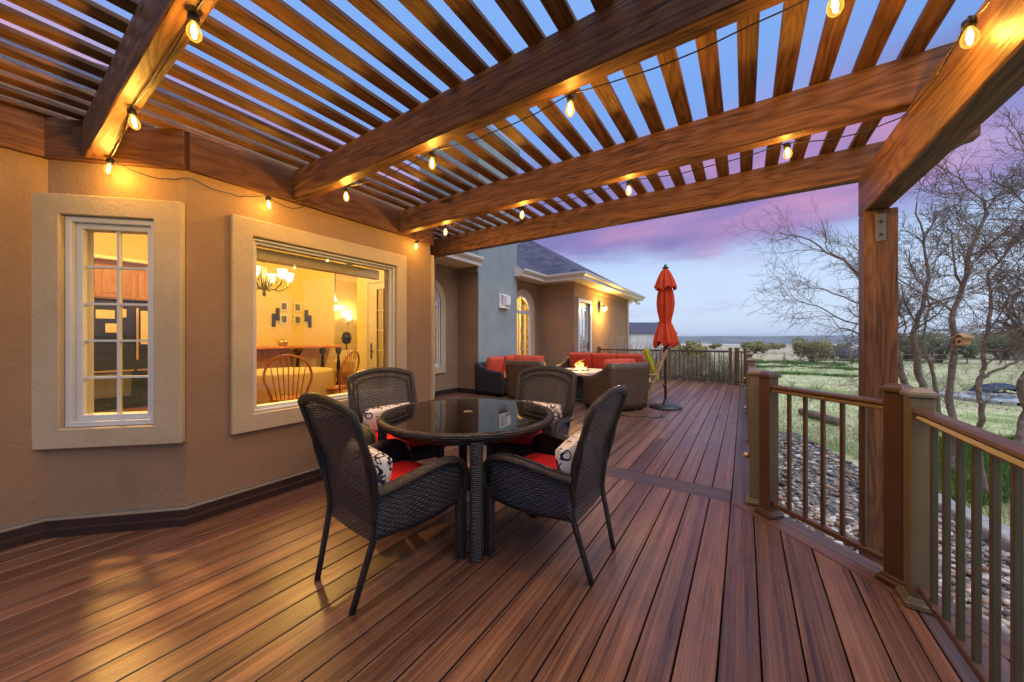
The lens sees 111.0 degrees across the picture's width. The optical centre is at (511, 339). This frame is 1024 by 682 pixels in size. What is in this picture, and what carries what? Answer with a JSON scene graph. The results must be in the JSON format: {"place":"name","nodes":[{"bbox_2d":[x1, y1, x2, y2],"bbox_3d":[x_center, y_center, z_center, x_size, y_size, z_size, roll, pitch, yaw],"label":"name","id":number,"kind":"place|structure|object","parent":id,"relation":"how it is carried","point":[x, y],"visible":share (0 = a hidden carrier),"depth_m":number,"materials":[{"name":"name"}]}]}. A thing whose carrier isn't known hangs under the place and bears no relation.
{"place":"outdoors","nodes":[
{"label":"outdoors","id":0,"kind":"place"},
{"bbox_2d":[341,332,351,349],"bbox_3d":[-5.631,0.500,11.983,0.320,1.510,0.320,0,0,33],"label":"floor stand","id":1,"kind":"object","parent":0,"point":[346,337],"visible":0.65,"depth_m":11.88,"materials":[{"name":"black metal"}]},
{"bbox_2d":[0,0,1023,335],"label":"sky","id":2,"kind":"structure","parent":0,"point":[711,270],"materials":[{"name":"blue"}]},
{"bbox_2d":[678,335,950,344],"bbox_3d":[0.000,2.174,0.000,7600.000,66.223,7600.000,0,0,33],"label":"hills","id":3,"kind":"structure","parent":0,"point":[740,339],"depth_m":2176.82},
{"bbox_2d":[629,343,1023,526],"bbox_3d":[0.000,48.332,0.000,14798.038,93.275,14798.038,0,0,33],"label":"grass field","id":4,"kind":"structure","parent":0,"point":[995,425],"depth_m":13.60,"materials":[{"name":"green plant"}]},
{"bbox_2d":[0,37,645,550],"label":"house","id":5,"kind":"structure","parent":4,"relation":"on","point":[202,435],"depth_m":2.56,"materials":[{"name":"beige paint"}]},
{"bbox_2d":[32,192,184,449],"bbox_3d":[-2.704,-0.114,2.397,0.857,1.660,0.145,0,0,-12],"label":"window","id":6,"kind":"structure","parent":5,"relation":"in","point":[63,267],"depth_m":2.35,"materials":[{"name":"beige paint"}]},
{"bbox_2d":[94,300,147,410],"bbox_3d":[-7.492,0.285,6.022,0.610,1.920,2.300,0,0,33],"label":"refrigerator","id":7,"kind":"object","parent":5,"relation":"on","point":[135,362],"depth_m":6.33,"materials":[{"name":"black metal"}]},
{"bbox_2d":[96,309,114,318],"bbox_3d":[-7.103,-0.435,6.149,0.006,0.150,0.220,0,0,33],"label":"paper note","id":8,"kind":"object","parent":7,"relation":"attached to","point":[108,314],"visible":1,"depth_m":6.15,"materials":[{"name":"beige paper"}]},
{"bbox_2d":[105,323,116,332],"bbox_3d":[-7.059,-0.195,6.215,0.006,0.160,0.160,0,0,33],"label":"paper note","id":9,"kind":"object","parent":7,"relation":"attached to","point":[110,328],"visible":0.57,"depth_m":6.20,"materials":[{"name":"beige paper"}]},
{"bbox_2d":[94,372,130,398],"bbox_3d":[-7.066,0.815,6.196,0.020,0.420,0.500,0,0,33],"label":"oven door","id":10,"kind":"structure","parent":7,"relation":"in","point":[104,387],"depth_m":6.18,"materials":[{"name":"grey metal"}]},
{"bbox_2d":[141,311,147,343],"bbox_3d":[-6.794,-0.215,6.616,0.006,0.620,0.260,0,0,33],"label":"paper note","id":11,"kind":"object","parent":7,"relation":"attached to","point":[144,325],"visible":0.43,"depth_m":6.55,"materials":[{"name":"beige paper"}]},
{"bbox_2d":[94,254,147,302],"bbox_3d":[-7.425,-1.075,5.996,0.750,0.720,2.430,0,0,33],"label":"kitchen cabinet","id":12,"kind":"object","parent":5,"relation":"attached to","point":[135,285],"visible":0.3,"depth_m":6.32,"materials":[{"name":"brown wood"}]},
{"bbox_2d":[257,248,293,296],"bbox_3d":[-4.093,-1.365,5.816,0.826,1.340,0.857,0,0,33],"label":"chandelier","id":13,"kind":"object","parent":5,"relation":"hanging from","point":[264,286],"visible":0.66,"depth_m":5.80,"materials":[{"name":"grey metal"}]},
{"bbox_2d":[262,354,312,401],"bbox_3d":[-3.121,0.729,4.936,0.582,1.058,0.552,0,0,-29],"label":"spindle chair","id":14,"kind":"object","parent":5,"relation":"on","point":[280,398],"visible":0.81,"depth_m":4.78,"materials":[{"name":"brown wood"}]},
{"bbox_2d":[272,301,311,327],"bbox_3d":[-5.227,-0.580,8.385,0.034,0.590,0.870,0,0,33],"label":"photo cluster","id":15,"kind":"object","parent":5,"relation":"attached to","point":[283,318],"visible":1,"depth_m":8.27,"materials":[{"name":"white plastic"}]},
{"bbox_2d":[257,345,341,384],"bbox_3d":[-5.016,0.705,8.230,0.460,1.100,1.963,0,0,33],"label":"sideboard","id":16,"kind":"object","parent":5,"relation":"on","point":[266,355],"visible":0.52,"depth_m":8.07,"materials":[{"name":"brown wood"}]},
{"bbox_2d":[277,339,287,345],"bbox_3d":[-5.129,0.079,7.878,0.220,0.150,0.217,0,0,33],"label":"bowl","id":17,"kind":"object","parent":16,"relation":"on","point":[282,342],"visible":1,"depth_m":7.81,"materials":[{"name":"gold metal"}]},
{"bbox_2d":[230,214,406,434],"bbox_3d":[-1.774,-0.111,3.408,0.305,1.666,1.639,0,0,33],"label":"window","id":18,"kind":"structure","parent":5,"relation":"in","point":[245,254],"depth_m":2.93,"materials":[{"name":"beige paint"}]},
{"bbox_2d":[334,274,344,310],"bbox_3d":[-5.180,-1.475,10.307,0.560,1.280,0.560,0,0,33],"label":"pendant lamp","id":19,"kind":"object","parent":5,"relation":"hanging from","point":[338,307],"visible":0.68,"depth_m":10.26,"materials":[{"name":"white glass"}]},
{"bbox_2d":[326,351,359,393],"bbox_3d":[-2.983,0.729,6.091,0.552,1.058,0.582,0,0,3],"label":"spindle chair","id":20,"kind":"object","parent":5,"relation":"on","point":[339,387],"visible":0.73,"depth_m":5.97,"materials":[{"name":"brown wood"}]},
{"bbox_2d":[334,350,356,375],"bbox_3d":[-5.177,0.760,11.435,0.860,0.790,1.000,0,0,13],"label":"indoor armchair","id":21,"kind":"object","parent":5,"relation":"on","point":[342,354],"visible":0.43,"depth_m":11.01,"materials":[{"name":"beige fabric"}]},
{"bbox_2d":[345,316,352,323],"bbox_3d":[-5.968,-0.685,12.864,0.272,0.300,0.256,0,0,33],"label":"wall sconce","id":22,"kind":"object","parent":5,"relation":"attached to","point":[348,318],"depth_m":12.80,"materials":[{"name":"white glass"}]},
{"bbox_2d":[365,276,383,389],"bbox_3d":[-2.585,0.010,6.976,1.040,2.490,0.102,0,0,33],"label":"french door","id":23,"kind":"structure","parent":5,"relation":"in","point":[374,293],"depth_m":7.10,"materials":[{"name":"beige paint"}]},
{"bbox_2d":[430,255,434,399],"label":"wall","id":24,"kind":"structure","parent":5,"relation":"in","point":[432,268],"depth_m":4.42,"materials":[{"name":"beige paint"}]},
{"bbox_2d":[435,279,445,373],"bbox_3d":[-1.932,-0.315,7.744,0.145,2.200,1.200,0,0,33],"label":"window","id":25,"kind":"structure","parent":5,"relation":"in","point":[440,302],"depth_m":8.09,"materials":[{"name":"beige paint"}]},
{"bbox_2d":[520,297,523,354],"bbox_3d":[0.312,-0.065,10.913,0.066,2.600,0.206,0,0,33],"label":"drape","id":26,"kind":"object","parent":5,"relation":"hanging from","point":[521,325],"visible":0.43,"depth_m":10.87,"materials":[{"name":"beige fabric"}]},
{"bbox_2d":[517,289,534,354],"bbox_3d":[0.291,-0.355,10.387,0.145,2.220,1.300,0,0,33],"label":"window","id":27,"kind":"structure","parent":5,"relation":"in","point":[522,293],"depth_m":10.74,"materials":[{"name":"beige paint"}]},
{"bbox_2d":[578,298,591,352],"bbox_3d":[2.283,0.015,11.217,0.135,2.540,1.100,0,0,33],"label":"patio door","id":28,"kind":"structure","parent":5,"relation":"in","point":[582,307],"depth_m":11.32,"materials":[{"name":"white glass"}]},
{"bbox_2d":[598,301,606,310],"bbox_3d":[3.167,-1.150,12.252,0.290,0.369,0.200,0,0,33],"label":"wall lantern","id":29,"kind":"object","parent":5,"relation":"attached to","point":[604,307],"depth_m":12.19,"materials":[{"name":"white glass"}]},
{"bbox_2d":[625,385,853,681],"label":"deck substructure","id":30,"kind":"object","parent":5,"relation":"attached to","point":[756,586],"depth_m":1.76,"materials":[{"name":"brown wood"}]},
{"bbox_2d":[0,379,1009,681],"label":"deck","id":31,"kind":"structure","parent":30,"relation":"on","point":[238,595],"depth_m":1.76,"materials":[{"name":"brown wood"}]},
{"bbox_2d":[297,392,469,614],"bbox_3d":[-0.718,0.773,1.982,0.644,1.025,0.742,0,0,38],"label":"dining armchair","id":32,"kind":"object","parent":31,"relation":"on","point":[424,493],"visible":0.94,"depth_m":1.81,"materials":[{"name":"wicker"}]},
{"bbox_2d":[336,460,423,506],"bbox_3d":[-0.671,0.830,2.041,0.495,0.085,0.509,0,0,38],"label":"seat cushion","id":33,"kind":"object","parent":32,"relation":"on","point":[400,468],"visible":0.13,"depth_m":2.14,"materials":[{"name":"red fabric"}]},
{"bbox_2d":[340,441,392,493],"bbox_3d":[-0.785,0.690,1.880,0.410,0.230,0.110,5,-9,38],"label":"throw pillow","id":34,"kind":"object","parent":33,"relation":"on","point":[383,462],"visible":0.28,"depth_m":1.77,"materials":[{"name":"fabric"}]},
{"bbox_2d":[347,367,446,460],"bbox_3d":[-1.004,0.773,2.999,0.644,1.025,0.742,0,0,-37],"label":"dining armchair","id":35,"kind":"object","parent":31,"relation":"on","point":[384,375],"visible":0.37,"depth_m":3.17,"materials":[{"name":"wicker"}]},
{"bbox_2d":[374,432,426,447],"bbox_3d":[-0.958,0.830,2.940,0.494,0.085,0.509,0,0,-37],"label":"seat cushion","id":36,"kind":"object","parent":35,"relation":"on","point":[409,444],"visible":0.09,"depth_m":2.79,"materials":[{"name":"red fabric"}]},
{"bbox_2d":[363,402,409,431],"bbox_3d":[-1.089,0.690,3.087,0.410,0.230,0.110,-4,14,-37],"label":"throw pillow","id":37,"kind":"object","parent":36,"relation":"on","point":[370,416],"visible":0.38,"depth_m":2.97,"materials":[{"name":"fabric"}]},
{"bbox_2d":[376,398,553,562],"bbox_3d":[-0.330,0.912,2.650,1.289,0.745,1.289,0,0,33],"label":"dining table","id":38,"kind":"object","parent":31,"relation":"on","point":[475,424],"visible":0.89,"depth_m":2.26,"materials":[{"name":"black glass"}]},
{"bbox_2d":[475,362,506,396],"bbox_3d":[-0.148,0.914,8.545,0.780,0.740,1.430,0,0,33],"label":"lounge sofa","id":39,"kind":"object","parent":31,"relation":"on","point":[487,381],"visible":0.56,"depth_m":7.95,"materials":[{"name":"wicker"}]},
{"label":"seat cushion","id":40,"kind":"object","parent":39,"relation":"on","visible":0},
{"bbox_2d":[485,356,503,371],"bbox_3d":[-0.410,0.625,8.202,0.200,0.470,0.570,17,9,32],"label":"back cushion","id":41,"kind":"object","parent":40,"relation":"on","point":[494,363],"visible":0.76,"depth_m":8.06,"materials":[{"name":"red fabric"}]},
{"bbox_2d":[502,355,514,370],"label":"back cushion","id":42,"kind":"object","parent":40,"relation":"on","point":[508,357],"visible":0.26,"depth_m":8.54,"materials":[{"name":"red fabric"}]},
{"bbox_2d":[486,365,576,457],"bbox_3d":[0.200,0.773,3.144,0.644,1.025,0.742,0,0,25],"label":"dining armchair","id":43,"kind":"object","parent":31,"relation":"on","point":[561,425],"visible":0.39,"depth_m":3.35,"materials":[{"name":"wicker"}]},
{"bbox_2d":[507,430,541,445],"bbox_3d":[0.169,0.830,3.076,0.495,0.085,0.509,0,0,25],"label":"seat cushion","id":44,"kind":"object","parent":43,"relation":"on","point":[525,440],"visible":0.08,"depth_m":2.85,"materials":[{"name":"red fabric"}]},
{"bbox_2d":[522,400,561,424],"bbox_3d":[0.262,0.690,3.250,0.410,0.230,0.110,2,13,25],"label":"throw pillow","id":45,"kind":"object","parent":44,"relation":"on","point":[556,409],"visible":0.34,"depth_m":3.15,"materials":[{"name":"fabric"}]},
{"bbox_2d":[505,360,557,399],"bbox_3d":[0.429,0.863,7.470,0.860,0.842,0.837,0,0,29],"label":"lounge armchair","id":46,"kind":"object","parent":31,"relation":"on","point":[513,368],"visible":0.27,"depth_m":7.23,"materials":[{"name":"brown wicker"}]},
{"bbox_2d":[483,385,627,585],"bbox_3d":[0.284,0.773,2.153,0.742,1.025,0.644,0,0,33],"label":"dining armchair","id":47,"kind":"object","parent":31,"relation":"on","point":[532,488],"visible":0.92,"depth_m":1.97,"materials":[{"name":"wicker"}]},
{"bbox_2d":[524,453,596,482],"bbox_3d":[0.221,0.830,2.194,0.510,0.085,0.495,0,0,33],"label":"seat cushion","id":48,"kind":"object","parent":47,"relation":"on","point":[546,460],"visible":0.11,"depth_m":2.30,"materials":[{"name":"red fabric"}]},
{"bbox_2d":[555,430,594,477],"bbox_3d":[0.380,0.690,2.077,0.110,0.230,0.410,-14,-3,34],"label":"throw pillow","id":49,"kind":"object","parent":48,"relation":"on","point":[564,452],"visible":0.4,"depth_m":1.94,"materials":[{"name":"fabric"}]},
{"bbox_2d":[553,360,602,401],"bbox_3d":[1.448,0.861,7.551,1.240,0.848,1.240,0,0,33],"label":"fire table","id":50,"kind":"object","parent":31,"relation":"on","point":[580,370],"visible":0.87,"depth_m":7.24,"materials":[{"name":"stone"}]},
{"bbox_2d":[553,357,651,388],"bbox_3d":[2.290,0.894,9.008,2.330,0.780,0.840,0,0,33],"label":"lounge sofa","id":51,"kind":"object","parent":31,"relation":"on","point":[565,363],"visible":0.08,"depth_m":9.72,"materials":[{"name":"brown wicker"}]},
{"bbox_2d":[582,362,649,412],"bbox_3d":[1.916,0.853,6.546,0.900,0.862,0.837,0,0,-25],"label":"lounge armchair","id":52,"kind":"object","parent":31,"relation":"on","point":[633,378],"visible":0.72,"depth_m":6.25,"materials":[{"name":"brown wicker"}]},
{"bbox_2d":[621,413,662,417],"bbox_3d":[2.206,1.279,5.846,0.752,0.012,0.292,0,0,-9],"label":"power cord","id":53,"kind":"object","parent":31,"relation":"on","point":[642,416],"visible":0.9,"depth_m":5.81,"materials":[{"name":"black plastic"}]},
{"bbox_2d":[647,349,667,399],"bbox_3d":[2.659,0.740,6.835,0.691,1.105,0.590,0,0,23],"label":"folding chair","id":54,"kind":"object","parent":31,"relation":"on","point":[652,384],"visible":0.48,"depth_m":6.54,"materials":[{"name":"brown wood"}]},
{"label":"chair cushion","id":55,"kind":"object","parent":54,"relation":"on","visible":0},
{"bbox_2d":[643,348,659,380],"bbox_3d":[2.700,0.485,6.818,0.130,0.670,0.470,-22,-8,22],"label":"chair cushion","id":56,"kind":"object","parent":55,"relation":"on","point":[648,355],"visible":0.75,"depth_m":6.63,"materials":[{"name":"fabric"}]},
{"bbox_2d":[649,264,681,410],"bbox_3d":[2.880,-0.060,6.606,0.570,2.690,0.570,0,0,33],"label":"patio umbrella","id":57,"kind":"object","parent":31,"relation":"on","point":[665,336],"visible":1,"depth_m":6.51,"materials":[{"name":"red fabric"}]},
{"bbox_2d":[598,346,732,383],"bbox_3d":[4.621,0.759,11.088,3.968,1.049,0.128,0,0,33],"label":"railing","id":58,"kind":"object","parent":31,"relation":"on","point":[669,377],"visible":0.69,"depth_m":10.59,"materials":[{"name":"brown metal"}]},
{"bbox_2d":[733,347,745,385],"bbox_3d":[6.317,0.759,9.687,0.129,1.049,0.416,0,0,-15],"label":"railing","id":59,"kind":"object","parent":31,"relation":"on","point":[737,381],"visible":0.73,"depth_m":9.78,"materials":[{"name":"brown wood"}]},
{"bbox_2d":[743,348,761,506],"bbox_3d":[4.088,0.759,6.075,0.145,1.049,8.083,0,0,33],"label":"railing","id":60,"kind":"object","parent":31,"relation":"on","point":[752,406],"visible":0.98,"depth_m":2.73,"materials":[{"name":"brown wood"}]},
{"bbox_2d":[754,371,912,587],"bbox_3d":[1.949,0.759,2.206,0.129,1.049,0.868,0,0,-12],"label":"railing","id":61,"kind":"object","parent":31,"relation":"on","point":[890,405],"visible":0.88,"depth_m":2.09,"materials":[{"name":"brown wood"}]},
{"bbox_2d":[895,387,1023,681],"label":"railing","id":62,"kind":"object","parent":31,"relation":"on","point":[924,421],"visible":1,"depth_m":1.37,"materials":[{"name":"brown wood"}]},
{"bbox_2d":[608,334,677,379],"bbox_3d":[4.382,0.752,13.441,3.714,2.038,2.663,0,0,33],"label":"grey shrubbery","id":63,"kind":"object","parent":4,"relation":"on","point":[630,344],"visible":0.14,"depth_m":12.89,"materials":[{"name":"plant"}]},
{"bbox_2d":[629,322,676,348],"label":"farm building","id":64,"kind":"structure","parent":4,"relation":"on","point":[639,331],"depth_m":62.02,"materials":[{"name":"white metal"}]},
{"bbox_2d":[657,346,682,373],"bbox_3d":[6.894,0.980,15.464,1.241,1.684,1.154,0,0,33],"label":"juniper bush","id":65,"kind":"object","parent":4,"relation":"on","point":[676,348],"visible":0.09,"depth_m":15.16,"materials":[{"name":"green plant"}]},
{"bbox_2d":[671,340,712,371],"bbox_3d":[8.233,0.885,16.509,2.267,1.933,2.152,0,0,33],"label":"juniper bush","id":66,"kind":"object","parent":4,"relation":"on","point":[692,345],"visible":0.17,"depth_m":16.06,"materials":[{"name":"green plant"}]},
{"bbox_2d":[655,347,762,383],"bbox_3d":[6.263,0.991,11.341,3.217,1.538,2.172,0,0,33],"label":"dry shrubbery","id":67,"kind":"object","parent":4,"relation":"on","point":[701,370],"visible":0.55,"depth_m":11.10,"materials":[{"name":"plant"}]},
{"bbox_2d":[708,343,722,348],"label":"juniper bush","id":68,"kind":"object","parent":4,"relation":"on","point":[714,346],"visible":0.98,"depth_m":59.62,"materials":[{"name":"green plant"}]},
{"bbox_2d":[739,340,770,353],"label":"juniper bush","id":69,"kind":"object","parent":4,"relation":"on","point":[755,347],"visible":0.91,"depth_m":41.71,"materials":[{"name":"green plant"}]},
{"bbox_2d":[755,341,777,352],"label":"juniper bush","id":70,"kind":"object","parent":4,"relation":"on","point":[773,346],"visible":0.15,"depth_m":45.04,"materials":[{"name":"green plant"}]},
{"bbox_2d":[771,343,786,349],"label":"juniper bush","id":71,"kind":"object","parent":4,"relation":"on","point":[782,346],"visible":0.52,"depth_m":59.74,"materials":[{"name":"green plant"}]},
{"bbox_2d":[756,359,858,377],"bbox_3d":[19.333,1.715,24.001,6.500,0.200,22.702,0,0,45],"label":"green grass patch","id":72,"kind":"object","parent":4,"relation":"on","point":[808,366],"visible":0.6,"depth_m":22.08,"materials":[{"name":"green plant"}]},
{"bbox_2d":[789,336,834,361],"bbox_3d":[22.999,0.763,26.995,2.666,2.171,2.696,0,0,33],"label":"juniper bush","id":73,"kind":"object","parent":4,"relation":"on","point":[804,347],"visible":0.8,"depth_m":26.62,"materials":[{"name":"green plant"}]},
{"bbox_2d":[798,408,838,425],"bbox_3d":[6.674,1.672,7.650,0.162,0.186,1.113,0,0,6],"label":"edging log","id":74,"kind":"object","parent":4,"relation":"on","point":[829,418],"visible":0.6,"depth_m":7.56,"materials":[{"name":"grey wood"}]},
{"bbox_2d":[824,343,851,358],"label":"juniper bush","id":75,"kind":"object","parent":4,"relation":"on","point":[838,345],"visible":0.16,"depth_m":30.62,"materials":[{"name":"green plant"}]},
{"bbox_2d":[835,347,858,362],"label":"grey shrub","id":76,"kind":"object","parent":4,"relation":"on","point":[847,354],"visible":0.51,"depth_m":25.92,"materials":[{"name":"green plant"}]},
{"bbox_2d":[719,191,987,383],"bbox_3d":[6.089,-0.564,6.825,3.631,4.775,3.280,0,0,33],"label":"bare tree","id":77,"kind":"object","parent":4,"relation":"on","point":[903,378],"visible":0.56,"depth_m":6.44,"materials":[{"name":"brown plant"}]},
{"bbox_2d":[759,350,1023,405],"bbox_3d":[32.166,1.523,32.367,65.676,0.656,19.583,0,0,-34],"label":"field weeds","id":78,"kind":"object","parent":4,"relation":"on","point":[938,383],"visible":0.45,"depth_m":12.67,"materials":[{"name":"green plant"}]},
{"bbox_2d":[783,352,1023,364],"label":"field fence","id":79,"kind":"object","parent":4,"relation":"on","point":[933,354],"visible":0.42,"depth_m":25.07,"materials":[{"name":"brown wood"}]},
{"bbox_2d":[898,332,943,360],"bbox_3d":[34.045,0.476,29.796,4.701,2.886,4.932,0,0,33],"label":"juniper bush","id":80,"kind":"object","parent":4,"relation":"on","point":[906,352],"visible":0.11,"depth_m":29.40,"materials":[{"name":"green plant"}]},
{"bbox_2d":[833,163,1021,387],"bbox_3d":[6.582,-0.608,5.616,2.168,4.824,1.371,0,0,41],"label":"bare tree","id":81,"kind":"object","parent":4,"relation":"on","point":[917,368],"visible":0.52,"depth_m":5.58,"materials":[{"name":"brown plant"}]},
{"bbox_2d":[898,236,985,432],"bbox_3d":[7.985,-0.096,6.744,1.669,3.790,1.264,0,0,33],"label":"bare tree","id":82,"kind":"object","parent":4,"relation":"on","point":[934,384],"visible":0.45,"depth_m":6.57,"materials":[{"name":"brown plant"}]},
{"bbox_2d":[908,329,987,362],"bbox_3d":[32.524,0.523,26.849,4.164,2.763,3.873,0,0,33],"label":"juniper bush","id":83,"kind":"object","parent":4,"relation":"on","point":[968,350],"visible":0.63,"depth_m":26.09,"materials":[{"name":"green plant"}]},
{"bbox_2d":[898,120,1023,470],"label":"bare tree","id":84,"kind":"object","parent":4,"relation":"on","point":[949,394],"visible":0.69,"depth_m":4.71,"materials":[{"name":"brown plant"}]},
{"bbox_2d":[951,333,975,345],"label":"bird house","id":85,"kind":"structure","parent":84,"relation":"attached to","point":[963,339],"depth_m":4.59,"materials":[{"name":"brown wood"}]},
{"bbox_2d":[901,104,1023,307],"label":"bare tree","id":86,"kind":"object","parent":4,"relation":"on","point":[1013,148],"visible":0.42,"depth_m":5.39,"materials":[{"name":"brown plant"}]},
{"bbox_2d":[922,195,1023,494],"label":"bare tree","id":87,"kind":"object","parent":4,"relation":"on","point":[983,351],"visible":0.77,"depth_m":3.97,"materials":[{"name":"brown plant"}]},
{"bbox_2d":[938,493,1009,552],"bbox_3d":[2.965,1.723,0.642,0.715,0.165,7.341,0,0,29],"label":"stone edging","id":88,"kind":"object","parent":4,"relation":"on","point":[1005,534],"visible":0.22,"depth_m":3.13,"materials":[{"name":"grey stone"}]},
{"bbox_2d":[935,328,1015,357],"bbox_3d":[43.169,0.437,32.840,5.963,2.954,6.165,0,0,33],"label":"juniper bush","id":89,"kind":"object","parent":4,"relation":"on","point":[980,349],"visible":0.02,"depth_m":32.27,"materials":[{"name":"green plant"}]},
{"bbox_2d":[939,390,1020,406],"bbox_3d":[14.246,1.752,10.088,2.918,0.200,2.401,0,0,33],"label":"pond rim","id":90,"kind":"object","parent":4,"relation":"on","point":[1011,403],"visible":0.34,"depth_m":10.14,"materials":[{"name":"stone"}]},
{"bbox_2d":[946,137,1023,443],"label":"bare tree","id":91,"kind":"object","parent":4,"relation":"on","point":[1019,436],"visible":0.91,"depth_m":3.65,"materials":[{"name":"brown plant"}]},
{"bbox_2d":[968,383,1015,392],"bbox_3d":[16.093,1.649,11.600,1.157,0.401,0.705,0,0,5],"label":"car","id":92,"kind":"object","parent":4,"relation":"on","point":[1001,386],"visible":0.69,"depth_m":11.50,"materials":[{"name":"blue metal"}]},
{"bbox_2d":[972,331,1023,359],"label":"juniper bush","id":93,"kind":"object","parent":4,"relation":"on","point":[991,345],"visible":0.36,"depth_m":29.78,"materials":[{"name":"green plant"}]},
{"bbox_2d":[778,431,1009,638],"bbox_3d":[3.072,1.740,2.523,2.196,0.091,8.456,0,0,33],"label":"gravel","id":94,"kind":"structure","parent":0,"point":[852,523],"depth_m":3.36,"materials":[{"name":"grey gravel"}]},
{"bbox_2d":[0,0,1023,565],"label":"pergola","id":95,"kind":"object","parent":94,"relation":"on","point":[968,94],"visible":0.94,"depth_m":2.06,"materials":[{"name":"brown wood"}]},
{"bbox_2d":[103,0,991,249],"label":"string lights","id":96,"kind":"object","parent":95,"relation":"hanging from","point":[969,23],"visible":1,"depth_m":1.72,"materials":[{"name":"yellow plastic"}]},
{"bbox_2d":[855,431,1014,506],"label":"green grass","id":97,"kind":"structure","parent":0,"point":[1006,485],"depth_m":4.43,"materials":[{"name":"green plant"}]},
{"bbox_2d":[954,393,1018,402],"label":"pond water","id":98,"kind":"structure","parent":0,"point":[1004,397],"depth_m":10.32,"materials":[{"name":"grey liquid"}]},
{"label":"seat cushion","id":99,"kind":"object","parent":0,"visible":0},
{"bbox_2d":[604,359,635,367],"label":"back cushion","id":100,"kind":"object","parent":99,"relation":"on","point":[609,361],"visible":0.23,"depth_m":6.33,"materials":[{"name":"red fabric"}]},
{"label":"seat cushion","id":101,"kind":"object","parent":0,"visible":0},
{"bbox_2d":[514,355,543,360],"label":"back cushion","id":102,"kind":"object","parent":101,"relation":"on","point":[528,358],"visible":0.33,"depth_m":7.30,"materials":[{"name":"red fabric"}]},
{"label":"seat cushion","id":103,"kind":"object","parent":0,"visible":0},
{"bbox_2d":[569,352,592,367],"bbox_3d":[1.847,0.565,9.444,0.670,0.450,0.170,0,18,33],"label":"back cushion","id":104,"kind":"object","parent":103,"relation":"on","point":[576,357],"visible":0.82,"depth_m":9.34,"materials":[{"name":"red fabric"}]},
{"bbox_2d":[591,353,616,368],"bbox_3d":[2.381,0.565,9.092,0.670,0.450,0.170,0,18,33],"label":"back cushion","id":105,"kind":"object","parent":103,"relation":"on","point":[598,359],"visible":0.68,"depth_m":9.06,"materials":[{"name":"red fabric"}]},
{"bbox_2d":[616,353,643,362],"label":"back cushion","id":106,"kind":"object","parent":103,"relation":"on","point":[638,358],"visible":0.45,"depth_m":8.60,"materials":[{"name":"red fabric"}]},
{"bbox_3d":[-3.897,0.900,5.986,1.480,0.710,1.480,0,0,33],"label":"indoor table","id":107,"kind":"object","parent":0,"visible":0},
{"bbox_2d":[257,367,335,404],"bbox_3d":[-3.887,0.841,5.980,1.638,0.611,1.648,0,0,33],"label":"tablecloth","id":108,"kind":"object","parent":107,"relation":"on","point":[323,379],"visible":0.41,"depth_m":5.51,"materials":[{"name":"beige fabric"}]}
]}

